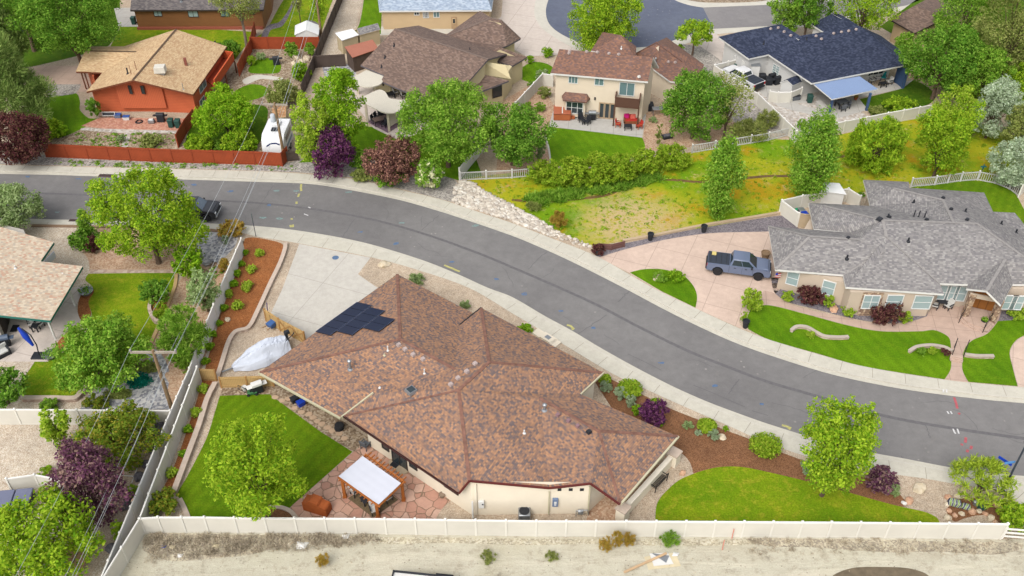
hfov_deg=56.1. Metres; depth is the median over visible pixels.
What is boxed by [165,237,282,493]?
mulch bed
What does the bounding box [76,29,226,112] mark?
split level house
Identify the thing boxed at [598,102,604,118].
french door
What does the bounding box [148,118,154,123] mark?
generator
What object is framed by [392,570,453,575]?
flat trailer
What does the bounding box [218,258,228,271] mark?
shrub
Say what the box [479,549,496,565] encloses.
weed
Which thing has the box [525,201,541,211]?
grass clump
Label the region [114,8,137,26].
driveway
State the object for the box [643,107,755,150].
garden soil
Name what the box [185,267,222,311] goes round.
tree
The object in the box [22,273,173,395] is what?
lawn
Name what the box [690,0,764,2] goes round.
yard gravel
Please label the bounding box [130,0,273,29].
brown house
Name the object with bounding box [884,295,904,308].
window
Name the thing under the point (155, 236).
willow tree
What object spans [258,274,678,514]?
ranch house
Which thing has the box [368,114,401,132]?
dark paving
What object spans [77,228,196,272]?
planting bed
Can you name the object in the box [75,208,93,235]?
shrub
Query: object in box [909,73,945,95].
yard gravel
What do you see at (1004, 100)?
tree
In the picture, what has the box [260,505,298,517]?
lawn edging
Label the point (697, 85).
tree
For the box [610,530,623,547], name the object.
weed
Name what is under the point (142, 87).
window
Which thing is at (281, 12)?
lawn
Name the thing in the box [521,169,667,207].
tall grass
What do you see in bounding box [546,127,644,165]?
lawn
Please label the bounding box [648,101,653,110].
air conditioner
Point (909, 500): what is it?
boulder
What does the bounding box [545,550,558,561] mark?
weed
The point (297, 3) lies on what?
tree
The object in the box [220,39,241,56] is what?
shrub
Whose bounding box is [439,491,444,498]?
planter pot
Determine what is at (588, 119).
patio chair
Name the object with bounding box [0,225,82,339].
bungalow
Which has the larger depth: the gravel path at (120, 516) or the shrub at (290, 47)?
the shrub at (290, 47)
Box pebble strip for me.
[598,216,798,256]
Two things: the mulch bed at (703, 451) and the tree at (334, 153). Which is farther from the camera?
the tree at (334, 153)
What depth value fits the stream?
101.67 m
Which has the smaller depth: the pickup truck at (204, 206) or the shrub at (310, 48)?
the pickup truck at (204, 206)
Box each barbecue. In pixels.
[0,334,13,346]
[153,112,167,121]
[246,379,266,394]
[269,56,281,64]
[585,110,599,119]
[766,72,776,77]
[772,75,781,84]
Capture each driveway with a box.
[33,66,91,91]
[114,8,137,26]
[271,244,376,338]
[499,0,577,55]
[599,231,779,328]
[698,33,724,60]
[1010,336,1023,386]
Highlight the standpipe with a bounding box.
[471,501,473,518]
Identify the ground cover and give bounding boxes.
[103,387,132,399]
[124,371,153,388]
[129,359,160,372]
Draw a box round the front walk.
[759,291,1000,381]
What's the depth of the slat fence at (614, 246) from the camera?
92.15 m
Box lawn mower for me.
[238,385,257,396]
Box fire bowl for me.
[661,133,672,139]
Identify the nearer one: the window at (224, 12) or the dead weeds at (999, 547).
the dead weeds at (999, 547)
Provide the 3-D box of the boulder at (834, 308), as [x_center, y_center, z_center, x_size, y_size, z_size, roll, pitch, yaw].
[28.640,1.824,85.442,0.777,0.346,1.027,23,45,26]
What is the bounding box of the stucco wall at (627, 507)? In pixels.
[615,446,682,520]
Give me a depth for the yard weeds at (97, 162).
104.17 m
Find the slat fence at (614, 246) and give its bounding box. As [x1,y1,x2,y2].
[598,241,624,249]
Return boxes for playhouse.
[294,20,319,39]
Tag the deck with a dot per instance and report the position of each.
(222, 68)
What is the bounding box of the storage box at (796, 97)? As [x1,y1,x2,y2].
[792,94,800,100]
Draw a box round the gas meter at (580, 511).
[576,509,588,515]
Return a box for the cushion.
[630,114,635,118]
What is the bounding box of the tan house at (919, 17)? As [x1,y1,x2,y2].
[890,0,975,50]
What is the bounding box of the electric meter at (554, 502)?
[552,498,557,506]
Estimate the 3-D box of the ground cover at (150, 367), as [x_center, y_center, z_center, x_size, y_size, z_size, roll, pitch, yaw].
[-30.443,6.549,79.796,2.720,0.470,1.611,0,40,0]
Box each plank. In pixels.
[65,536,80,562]
[623,552,666,572]
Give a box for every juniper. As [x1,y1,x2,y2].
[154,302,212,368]
[166,341,187,369]
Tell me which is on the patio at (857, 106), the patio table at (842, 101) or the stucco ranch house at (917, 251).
the patio table at (842, 101)
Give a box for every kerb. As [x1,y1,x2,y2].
[0,170,1023,398]
[23,220,1023,480]
[546,138,550,162]
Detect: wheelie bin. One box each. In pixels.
[130,16,136,23]
[166,118,174,127]
[173,118,180,127]
[797,207,805,212]
[806,93,813,102]
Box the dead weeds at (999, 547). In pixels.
[747,538,1022,554]
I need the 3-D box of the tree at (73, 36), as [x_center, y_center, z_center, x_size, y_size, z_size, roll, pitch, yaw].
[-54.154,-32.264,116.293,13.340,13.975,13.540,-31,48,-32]
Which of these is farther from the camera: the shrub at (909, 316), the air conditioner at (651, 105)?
the air conditioner at (651, 105)
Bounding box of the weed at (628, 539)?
[623,532,636,546]
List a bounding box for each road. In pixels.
[0,174,1023,475]
[703,0,918,28]
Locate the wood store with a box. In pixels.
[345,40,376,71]
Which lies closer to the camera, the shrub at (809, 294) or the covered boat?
the covered boat
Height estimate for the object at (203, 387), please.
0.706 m
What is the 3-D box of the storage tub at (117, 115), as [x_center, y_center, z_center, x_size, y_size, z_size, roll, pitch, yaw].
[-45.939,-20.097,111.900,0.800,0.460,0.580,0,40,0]
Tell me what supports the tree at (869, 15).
on the ground
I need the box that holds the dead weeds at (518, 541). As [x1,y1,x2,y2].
[373,537,757,545]
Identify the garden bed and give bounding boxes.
[265,509,291,516]
[771,277,927,322]
[998,311,1017,320]
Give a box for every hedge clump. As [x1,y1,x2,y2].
[525,158,558,186]
[551,155,589,186]
[571,172,596,187]
[580,150,615,184]
[607,152,640,181]
[630,147,661,174]
[655,142,693,170]
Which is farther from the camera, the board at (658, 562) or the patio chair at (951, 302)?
the patio chair at (951, 302)
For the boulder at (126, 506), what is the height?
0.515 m
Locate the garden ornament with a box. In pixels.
[947,498,970,509]
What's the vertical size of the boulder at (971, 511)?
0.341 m
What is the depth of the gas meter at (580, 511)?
67.80 m
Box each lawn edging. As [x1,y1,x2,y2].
[88,269,174,272]
[177,497,189,516]
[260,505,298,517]
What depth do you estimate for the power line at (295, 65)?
109.82 m
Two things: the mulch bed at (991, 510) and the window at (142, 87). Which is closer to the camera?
the mulch bed at (991, 510)
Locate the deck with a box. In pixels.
[207,51,236,88]
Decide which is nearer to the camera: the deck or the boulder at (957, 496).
the boulder at (957, 496)
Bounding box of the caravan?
[261,118,293,152]
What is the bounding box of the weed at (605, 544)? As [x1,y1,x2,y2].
[599,536,612,552]
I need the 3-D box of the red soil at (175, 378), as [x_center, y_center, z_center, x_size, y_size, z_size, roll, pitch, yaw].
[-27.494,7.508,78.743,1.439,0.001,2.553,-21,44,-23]
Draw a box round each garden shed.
[335,29,358,53]
[355,23,380,44]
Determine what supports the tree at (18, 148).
on the ground
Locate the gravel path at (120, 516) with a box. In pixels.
[64,453,149,575]
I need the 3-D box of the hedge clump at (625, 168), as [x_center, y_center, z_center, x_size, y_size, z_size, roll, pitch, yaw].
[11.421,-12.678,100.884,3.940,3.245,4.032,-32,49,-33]
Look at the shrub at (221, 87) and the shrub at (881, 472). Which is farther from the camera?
the shrub at (221, 87)
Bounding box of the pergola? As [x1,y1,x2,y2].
[337,452,406,517]
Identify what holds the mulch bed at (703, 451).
on the yard gravel at (932, 500)
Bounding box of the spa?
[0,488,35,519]
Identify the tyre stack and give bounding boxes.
[334,421,343,431]
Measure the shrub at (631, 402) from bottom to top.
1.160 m
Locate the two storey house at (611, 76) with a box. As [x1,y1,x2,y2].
[550,32,703,127]
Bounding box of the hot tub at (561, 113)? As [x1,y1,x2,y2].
[553,105,574,120]
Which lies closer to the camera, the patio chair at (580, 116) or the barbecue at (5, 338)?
the barbecue at (5, 338)
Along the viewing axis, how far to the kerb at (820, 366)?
89.60 m
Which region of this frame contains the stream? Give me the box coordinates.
[511,155,844,201]
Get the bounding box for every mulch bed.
[57,334,67,349]
[78,290,93,319]
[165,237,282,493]
[595,379,906,506]
[947,498,1004,522]
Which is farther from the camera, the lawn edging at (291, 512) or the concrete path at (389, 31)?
the concrete path at (389, 31)
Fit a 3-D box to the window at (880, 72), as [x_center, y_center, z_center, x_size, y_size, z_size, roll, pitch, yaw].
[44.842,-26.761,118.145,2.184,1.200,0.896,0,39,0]
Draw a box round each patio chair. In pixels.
[26,320,35,328]
[381,117,386,127]
[578,112,583,122]
[584,115,591,125]
[615,118,620,127]
[636,119,643,127]
[839,105,846,111]
[844,100,851,108]
[868,75,875,83]
[886,75,894,84]
[932,301,938,310]
[943,298,955,310]
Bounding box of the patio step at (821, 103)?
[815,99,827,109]
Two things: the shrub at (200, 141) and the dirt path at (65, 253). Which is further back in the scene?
the shrub at (200, 141)
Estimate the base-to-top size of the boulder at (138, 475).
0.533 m
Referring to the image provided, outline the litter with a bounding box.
[296,542,308,548]
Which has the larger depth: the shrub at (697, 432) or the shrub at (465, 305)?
the shrub at (465, 305)
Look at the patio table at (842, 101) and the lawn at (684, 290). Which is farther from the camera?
the patio table at (842, 101)
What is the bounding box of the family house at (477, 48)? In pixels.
[361,11,526,109]
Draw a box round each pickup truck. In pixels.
[159,196,221,221]
[705,250,770,280]
[722,65,764,89]
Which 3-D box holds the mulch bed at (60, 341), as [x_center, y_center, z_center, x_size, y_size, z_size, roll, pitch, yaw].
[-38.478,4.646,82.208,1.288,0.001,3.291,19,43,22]
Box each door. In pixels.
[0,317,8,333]
[391,450,407,470]
[451,17,456,28]
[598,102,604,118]
[603,103,609,118]
[609,103,615,119]
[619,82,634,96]
[972,291,994,310]
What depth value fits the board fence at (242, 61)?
122.70 m
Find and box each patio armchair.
[348,486,360,498]
[368,500,379,516]
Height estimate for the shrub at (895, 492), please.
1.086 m
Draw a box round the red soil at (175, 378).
[165,370,184,391]
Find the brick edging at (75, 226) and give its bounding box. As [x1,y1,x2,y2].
[31,224,217,231]
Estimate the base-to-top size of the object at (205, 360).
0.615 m
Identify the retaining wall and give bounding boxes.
[21,385,88,401]
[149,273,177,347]
[172,382,217,493]
[216,242,287,380]
[622,211,780,241]
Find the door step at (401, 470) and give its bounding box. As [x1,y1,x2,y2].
[389,459,408,474]
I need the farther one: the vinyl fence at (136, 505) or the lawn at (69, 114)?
the lawn at (69, 114)
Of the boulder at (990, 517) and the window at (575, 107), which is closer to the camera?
the boulder at (990, 517)
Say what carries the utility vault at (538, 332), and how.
on the yard gravel at (932, 500)
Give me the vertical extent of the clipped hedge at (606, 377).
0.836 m
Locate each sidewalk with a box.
[0,165,1023,396]
[26,221,1023,503]
[534,0,909,51]
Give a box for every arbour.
[354,70,382,93]
[363,89,405,131]
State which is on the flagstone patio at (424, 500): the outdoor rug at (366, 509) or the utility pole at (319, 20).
the outdoor rug at (366, 509)
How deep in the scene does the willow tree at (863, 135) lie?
100.74 m
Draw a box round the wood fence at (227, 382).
[218,376,274,387]
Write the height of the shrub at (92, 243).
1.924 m
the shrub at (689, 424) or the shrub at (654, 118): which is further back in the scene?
the shrub at (654, 118)
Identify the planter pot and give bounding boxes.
[41,346,54,359]
[77,284,93,295]
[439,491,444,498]
[648,231,653,240]
[701,224,707,232]
[743,318,749,328]
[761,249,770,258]
[981,316,988,322]
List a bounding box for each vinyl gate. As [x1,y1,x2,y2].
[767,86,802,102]
[796,213,810,227]
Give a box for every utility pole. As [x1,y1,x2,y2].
[129,349,176,408]
[261,101,287,150]
[316,0,321,37]
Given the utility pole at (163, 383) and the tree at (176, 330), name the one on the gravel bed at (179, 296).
the tree at (176, 330)
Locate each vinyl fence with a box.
[0,408,170,424]
[4,473,60,490]
[101,237,243,575]
[103,365,201,575]
[138,515,1009,539]
[458,144,482,179]
[512,72,553,111]
[713,64,797,139]
[715,60,735,68]
[779,187,862,225]
[795,104,934,141]
[1018,184,1023,197]
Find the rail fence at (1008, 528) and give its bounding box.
[1002,527,1023,538]
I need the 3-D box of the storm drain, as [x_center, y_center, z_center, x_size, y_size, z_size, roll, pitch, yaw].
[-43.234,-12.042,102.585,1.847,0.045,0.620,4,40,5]
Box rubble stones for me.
[451,178,591,247]
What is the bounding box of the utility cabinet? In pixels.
[750,63,760,76]
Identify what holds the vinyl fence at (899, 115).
on the yard gravel at (488, 160)
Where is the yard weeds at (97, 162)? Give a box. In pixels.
[54,132,292,373]
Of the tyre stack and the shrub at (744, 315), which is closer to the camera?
the tyre stack
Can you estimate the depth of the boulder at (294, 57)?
123.35 m
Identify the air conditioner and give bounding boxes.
[518,507,529,519]
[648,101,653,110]
[759,73,766,79]
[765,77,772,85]
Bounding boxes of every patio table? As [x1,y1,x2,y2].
[30,323,40,332]
[359,495,368,506]
[372,115,386,126]
[386,91,394,97]
[624,124,631,130]
[652,106,664,115]
[834,98,848,108]
[878,81,887,87]
[937,299,947,308]
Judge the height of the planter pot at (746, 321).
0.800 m
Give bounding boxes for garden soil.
[47,128,175,148]
[177,49,311,162]
[496,85,553,173]
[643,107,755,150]
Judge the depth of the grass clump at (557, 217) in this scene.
94.31 m
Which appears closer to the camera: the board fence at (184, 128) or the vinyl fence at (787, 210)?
the vinyl fence at (787, 210)
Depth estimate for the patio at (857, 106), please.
115.12 m
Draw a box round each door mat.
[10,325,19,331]
[390,461,398,467]
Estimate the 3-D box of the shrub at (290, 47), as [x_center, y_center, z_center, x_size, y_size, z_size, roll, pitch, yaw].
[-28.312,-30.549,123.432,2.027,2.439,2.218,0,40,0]
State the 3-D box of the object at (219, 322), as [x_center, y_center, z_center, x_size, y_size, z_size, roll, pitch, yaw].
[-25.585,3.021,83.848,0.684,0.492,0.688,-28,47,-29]
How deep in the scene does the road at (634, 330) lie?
84.88 m
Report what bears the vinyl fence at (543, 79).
on the yard gravel at (488, 160)
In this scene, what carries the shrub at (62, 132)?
on the garden soil at (70, 139)
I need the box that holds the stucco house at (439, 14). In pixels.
[378,0,492,28]
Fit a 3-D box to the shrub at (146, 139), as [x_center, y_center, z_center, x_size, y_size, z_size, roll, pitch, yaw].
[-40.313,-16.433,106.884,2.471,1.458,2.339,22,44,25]
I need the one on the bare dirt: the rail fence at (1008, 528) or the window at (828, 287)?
the rail fence at (1008, 528)
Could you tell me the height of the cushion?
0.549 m
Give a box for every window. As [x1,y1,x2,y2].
[140,86,145,93]
[153,11,161,16]
[187,11,198,16]
[199,79,206,93]
[199,95,204,105]
[220,11,229,16]
[285,125,290,140]
[381,444,389,451]
[409,462,417,470]
[423,12,428,17]
[433,12,439,17]
[492,85,501,97]
[566,101,582,113]
[568,76,577,83]
[594,79,603,85]
[772,63,779,74]
[785,272,799,286]
[821,280,835,295]
[860,295,880,308]
[867,71,883,76]
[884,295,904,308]
[911,295,933,309]
[936,285,951,299]
[943,285,960,300]
[952,286,967,301]
[1001,295,1018,309]
[1008,295,1023,309]
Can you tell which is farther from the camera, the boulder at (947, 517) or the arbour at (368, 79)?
the arbour at (368, 79)
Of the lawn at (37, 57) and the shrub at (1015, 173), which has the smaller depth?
the shrub at (1015, 173)
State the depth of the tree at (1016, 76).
110.35 m
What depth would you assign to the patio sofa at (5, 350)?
80.77 m
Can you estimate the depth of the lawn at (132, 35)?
129.04 m
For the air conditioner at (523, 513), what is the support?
on the yard gravel at (932, 500)
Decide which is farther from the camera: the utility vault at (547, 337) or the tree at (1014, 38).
the tree at (1014, 38)
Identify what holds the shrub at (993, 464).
on the yard gravel at (932, 500)
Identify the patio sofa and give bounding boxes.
[0,342,11,358]
[623,114,638,123]
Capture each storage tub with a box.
[114,113,121,117]
[122,115,129,119]
[289,395,298,403]
[295,398,304,407]
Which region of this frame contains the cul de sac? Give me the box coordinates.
[546,0,711,46]
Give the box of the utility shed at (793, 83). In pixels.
[780,75,802,91]
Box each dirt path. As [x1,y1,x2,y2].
[3,363,33,383]
[23,226,88,287]
[220,385,367,450]
[586,456,666,520]
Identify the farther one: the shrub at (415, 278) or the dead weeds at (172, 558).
the shrub at (415, 278)
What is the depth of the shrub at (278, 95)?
112.54 m
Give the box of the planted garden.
[185,104,267,150]
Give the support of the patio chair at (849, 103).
on the patio at (857, 106)
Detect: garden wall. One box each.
[790,324,848,339]
[908,343,952,352]
[964,352,994,358]
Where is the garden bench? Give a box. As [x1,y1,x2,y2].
[651,471,668,491]
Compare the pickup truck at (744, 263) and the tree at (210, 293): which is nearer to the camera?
the tree at (210, 293)
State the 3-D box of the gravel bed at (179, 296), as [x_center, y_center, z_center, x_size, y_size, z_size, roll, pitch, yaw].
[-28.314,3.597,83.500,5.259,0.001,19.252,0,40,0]
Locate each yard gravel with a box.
[0,0,1023,386]
[0,225,244,575]
[20,224,1023,538]
[46,84,80,96]
[81,349,168,409]
[196,231,238,266]
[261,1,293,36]
[322,64,355,78]
[323,0,362,54]
[682,44,722,73]
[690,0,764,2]
[716,80,783,132]
[756,91,866,129]
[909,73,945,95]
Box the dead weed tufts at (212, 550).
[142,530,1023,575]
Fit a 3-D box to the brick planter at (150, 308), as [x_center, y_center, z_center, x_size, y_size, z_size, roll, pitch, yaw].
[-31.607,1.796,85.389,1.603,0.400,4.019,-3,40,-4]
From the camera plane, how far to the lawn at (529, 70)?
121.38 m
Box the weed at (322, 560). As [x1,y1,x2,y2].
[314,551,329,567]
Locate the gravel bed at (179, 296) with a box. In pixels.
[143,262,226,403]
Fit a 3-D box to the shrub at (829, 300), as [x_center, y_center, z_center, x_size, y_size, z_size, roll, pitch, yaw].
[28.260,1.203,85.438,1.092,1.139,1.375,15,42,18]
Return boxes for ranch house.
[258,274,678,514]
[768,180,1023,332]
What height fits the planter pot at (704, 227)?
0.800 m
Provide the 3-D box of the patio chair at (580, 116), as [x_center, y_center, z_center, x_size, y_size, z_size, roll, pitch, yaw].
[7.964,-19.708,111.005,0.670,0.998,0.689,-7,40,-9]
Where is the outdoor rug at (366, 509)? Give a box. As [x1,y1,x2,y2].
[348,493,397,517]
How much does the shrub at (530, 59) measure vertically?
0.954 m
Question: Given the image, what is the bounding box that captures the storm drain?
[98,174,114,176]
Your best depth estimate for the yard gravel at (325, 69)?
121.47 m
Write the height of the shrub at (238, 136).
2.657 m
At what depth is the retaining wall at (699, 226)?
95.17 m
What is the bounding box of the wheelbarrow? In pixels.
[262,319,275,329]
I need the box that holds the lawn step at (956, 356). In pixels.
[949,354,962,358]
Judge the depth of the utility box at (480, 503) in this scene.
67.18 m
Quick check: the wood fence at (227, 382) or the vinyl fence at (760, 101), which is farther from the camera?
the vinyl fence at (760, 101)
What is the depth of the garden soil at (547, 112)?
112.19 m
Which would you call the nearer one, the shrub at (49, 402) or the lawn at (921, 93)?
the shrub at (49, 402)
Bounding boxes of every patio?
[0,286,80,361]
[82,117,184,130]
[291,441,449,518]
[347,87,427,138]
[550,111,645,137]
[760,84,806,106]
[816,80,911,117]
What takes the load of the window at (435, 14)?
in the stucco house at (439, 14)
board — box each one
[644,553,680,569]
[650,553,672,565]
[652,553,668,561]
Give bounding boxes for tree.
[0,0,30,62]
[0,0,125,62]
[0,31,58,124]
[0,110,51,164]
[0,182,46,227]
[0,366,30,408]
[0,480,105,575]
[1,0,48,51]
[38,405,71,448]
[42,436,135,527]
[49,310,154,394]
[80,164,211,264]
[138,278,169,306]
[170,241,202,278]
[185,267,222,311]
[191,90,256,139]
[201,411,308,521]
[208,0,261,46]
[289,90,332,164]
[291,0,302,22]
[308,122,356,179]
[309,0,328,20]
[312,66,369,149]
[395,77,496,167]
[475,100,557,167]
[566,0,644,51]
[659,67,739,141]
[673,18,713,55]
[700,129,748,221]
[705,70,754,137]
[767,0,805,31]
[784,105,845,200]
[788,0,834,34]
[799,393,882,496]
[832,0,901,30]
[842,114,909,176]
[894,23,989,99]
[894,31,919,57]
[914,99,986,176]
[931,83,977,137]
[932,0,1004,53]
[961,44,1017,98]
[970,0,1023,80]
[970,74,1023,138]
[974,75,1001,103]
[1000,103,1023,152]
[1004,61,1023,100]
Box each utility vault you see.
[532,328,544,337]
[540,332,557,342]
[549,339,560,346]
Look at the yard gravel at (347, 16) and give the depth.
132.23 m
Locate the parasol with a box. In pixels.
[17,327,43,359]
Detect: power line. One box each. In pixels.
[16,350,129,574]
[65,368,161,575]
[77,350,174,564]
[78,374,163,569]
[130,102,261,348]
[162,117,278,366]
[165,120,280,369]
[175,105,285,348]
[279,1,313,115]
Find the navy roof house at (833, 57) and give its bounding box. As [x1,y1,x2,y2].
[718,13,907,111]
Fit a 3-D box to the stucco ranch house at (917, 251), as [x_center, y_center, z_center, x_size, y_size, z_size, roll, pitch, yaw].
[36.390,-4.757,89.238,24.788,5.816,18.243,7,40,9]
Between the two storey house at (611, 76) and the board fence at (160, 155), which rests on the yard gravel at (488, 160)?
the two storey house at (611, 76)
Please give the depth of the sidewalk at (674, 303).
89.14 m
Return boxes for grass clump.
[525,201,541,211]
[549,210,568,227]
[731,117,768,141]
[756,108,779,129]
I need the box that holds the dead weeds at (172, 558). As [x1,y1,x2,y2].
[142,533,381,560]
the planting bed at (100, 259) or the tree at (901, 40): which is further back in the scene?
the tree at (901, 40)
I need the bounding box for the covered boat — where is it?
[222,329,293,372]
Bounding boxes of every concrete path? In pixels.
[242,75,282,83]
[380,27,452,34]
[777,101,823,115]
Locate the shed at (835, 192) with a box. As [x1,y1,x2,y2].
[820,182,846,203]
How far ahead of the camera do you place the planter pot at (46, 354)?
80.37 m
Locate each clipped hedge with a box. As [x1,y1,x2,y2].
[598,373,611,383]
[617,378,643,397]
[696,417,716,433]
[748,431,783,458]
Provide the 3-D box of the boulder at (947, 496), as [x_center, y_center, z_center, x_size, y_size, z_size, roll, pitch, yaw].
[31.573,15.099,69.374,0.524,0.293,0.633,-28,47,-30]
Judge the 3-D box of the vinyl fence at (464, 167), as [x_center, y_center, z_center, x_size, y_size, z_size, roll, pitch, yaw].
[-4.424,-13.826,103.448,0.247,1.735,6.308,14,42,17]
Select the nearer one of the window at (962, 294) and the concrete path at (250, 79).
the window at (962, 294)
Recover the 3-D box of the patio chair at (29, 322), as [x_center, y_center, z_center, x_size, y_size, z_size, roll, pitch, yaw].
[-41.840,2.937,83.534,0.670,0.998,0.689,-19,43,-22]
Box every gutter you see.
[0,172,1023,402]
[0,218,1023,478]
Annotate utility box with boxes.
[478,500,483,507]
[977,504,986,510]
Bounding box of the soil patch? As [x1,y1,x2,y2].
[833,567,927,575]
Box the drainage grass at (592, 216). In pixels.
[467,119,1022,245]
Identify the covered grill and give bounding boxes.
[301,494,331,516]
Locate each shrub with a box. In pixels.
[21,114,62,141]
[37,464,53,476]
[38,397,57,408]
[54,123,68,137]
[67,225,102,251]
[69,397,173,472]
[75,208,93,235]
[81,392,110,408]
[84,97,101,115]
[85,234,99,252]
[110,519,122,540]
[116,134,125,141]
[127,484,137,497]
[138,132,162,147]
[144,486,178,516]
[152,301,167,318]
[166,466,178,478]
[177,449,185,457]
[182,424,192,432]
[183,135,213,149]
[186,133,198,143]
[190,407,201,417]
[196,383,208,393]
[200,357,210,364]
[204,81,232,103]
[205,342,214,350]
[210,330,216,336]
[211,139,220,149]
[216,218,245,238]
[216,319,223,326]
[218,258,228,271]
[219,130,256,150]
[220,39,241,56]
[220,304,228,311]
[221,235,229,244]
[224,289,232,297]
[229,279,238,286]
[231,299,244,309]
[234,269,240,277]
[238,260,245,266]
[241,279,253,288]
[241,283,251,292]
[242,137,258,150]
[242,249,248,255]
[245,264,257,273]
[247,55,255,64]
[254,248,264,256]
[256,52,265,59]
[264,77,299,103]
[284,41,298,57]
[290,60,309,81]
[299,69,312,78]
[303,42,315,55]
[348,148,369,168]
[349,168,371,181]
[360,134,421,184]
[371,169,405,187]
[408,273,424,284]
[415,156,445,188]
[459,300,470,308]
[516,323,533,332]
[525,55,533,62]
[534,102,545,111]
[534,144,546,158]
[535,69,547,78]
[537,86,550,98]
[541,47,553,57]
[590,243,605,255]
[599,380,612,392]
[613,386,627,400]
[626,394,635,407]
[631,404,640,415]
[638,398,669,426]
[649,116,657,122]
[652,270,667,281]
[655,123,662,143]
[666,269,685,282]
[682,421,693,429]
[694,429,701,435]
[707,429,719,440]
[740,287,763,310]
[740,311,747,320]
[781,290,793,301]
[796,285,826,306]
[800,461,811,474]
[806,331,814,338]
[823,295,834,307]
[840,306,856,317]
[865,464,899,495]
[868,104,885,115]
[870,302,906,325]
[881,94,918,111]
[887,482,900,497]
[898,311,912,323]
[916,347,926,356]
[927,346,936,354]
[941,348,950,355]
[948,453,1020,509]
[985,136,1023,188]
[995,499,1023,532]
[1006,308,1023,320]
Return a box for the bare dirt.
[120,533,1023,575]
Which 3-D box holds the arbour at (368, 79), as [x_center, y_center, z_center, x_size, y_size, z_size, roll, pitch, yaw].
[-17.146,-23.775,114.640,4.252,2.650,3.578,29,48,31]
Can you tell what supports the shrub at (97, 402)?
on the yard gravel at (26, 450)
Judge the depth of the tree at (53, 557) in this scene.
62.01 m
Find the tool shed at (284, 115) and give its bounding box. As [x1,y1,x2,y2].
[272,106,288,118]
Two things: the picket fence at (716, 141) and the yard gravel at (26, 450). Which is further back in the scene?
the picket fence at (716, 141)
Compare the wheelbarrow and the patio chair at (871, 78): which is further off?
the patio chair at (871, 78)
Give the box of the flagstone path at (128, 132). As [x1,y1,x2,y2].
[80,128,176,146]
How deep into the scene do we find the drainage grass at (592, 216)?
100.36 m
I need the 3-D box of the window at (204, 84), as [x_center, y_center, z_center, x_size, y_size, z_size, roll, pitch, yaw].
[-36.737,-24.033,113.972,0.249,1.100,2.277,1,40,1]
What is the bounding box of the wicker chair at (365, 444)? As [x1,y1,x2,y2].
[358,438,370,451]
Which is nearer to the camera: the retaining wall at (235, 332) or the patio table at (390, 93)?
the retaining wall at (235, 332)
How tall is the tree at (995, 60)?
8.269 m
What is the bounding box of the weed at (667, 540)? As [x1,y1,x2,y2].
[659,529,681,548]
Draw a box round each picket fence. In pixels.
[459,168,528,179]
[691,128,788,152]
[910,170,1021,196]
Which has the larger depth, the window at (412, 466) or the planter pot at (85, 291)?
the planter pot at (85, 291)
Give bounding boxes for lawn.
[10,1,119,66]
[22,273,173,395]
[41,93,94,137]
[111,27,250,59]
[178,394,351,516]
[234,84,266,100]
[248,58,280,73]
[257,0,332,36]
[299,127,481,179]
[355,0,381,32]
[522,62,552,81]
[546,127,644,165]
[630,269,696,307]
[655,466,939,522]
[747,305,950,378]
[860,80,934,114]
[880,0,1023,113]
[911,180,1023,222]
[962,319,1023,385]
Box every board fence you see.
[42,143,287,166]
[175,109,195,147]
[237,22,255,75]
[249,37,318,48]
[300,0,342,92]
[314,54,345,67]
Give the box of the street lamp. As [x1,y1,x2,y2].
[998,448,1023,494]
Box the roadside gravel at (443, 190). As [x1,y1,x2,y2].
[0,154,457,201]
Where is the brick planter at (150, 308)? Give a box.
[147,292,169,323]
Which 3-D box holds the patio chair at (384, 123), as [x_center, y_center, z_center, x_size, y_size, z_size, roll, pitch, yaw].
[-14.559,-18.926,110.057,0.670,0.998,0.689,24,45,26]
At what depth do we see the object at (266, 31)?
131.47 m
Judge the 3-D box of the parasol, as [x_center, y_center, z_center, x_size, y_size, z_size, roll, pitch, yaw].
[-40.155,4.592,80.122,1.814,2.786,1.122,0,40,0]
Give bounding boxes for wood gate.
[198,368,217,380]
[263,308,305,341]
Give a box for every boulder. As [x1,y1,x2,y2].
[105,543,113,553]
[119,500,130,510]
[133,471,143,481]
[141,460,148,468]
[154,422,163,427]
[292,55,299,59]
[303,55,309,60]
[378,260,390,267]
[679,470,685,475]
[717,433,725,439]
[829,305,838,312]
[905,496,913,504]
[913,482,926,493]
[943,514,951,520]
[944,494,952,499]
[953,492,961,498]
[968,508,975,514]
[987,514,994,520]
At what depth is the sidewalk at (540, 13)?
133.00 m

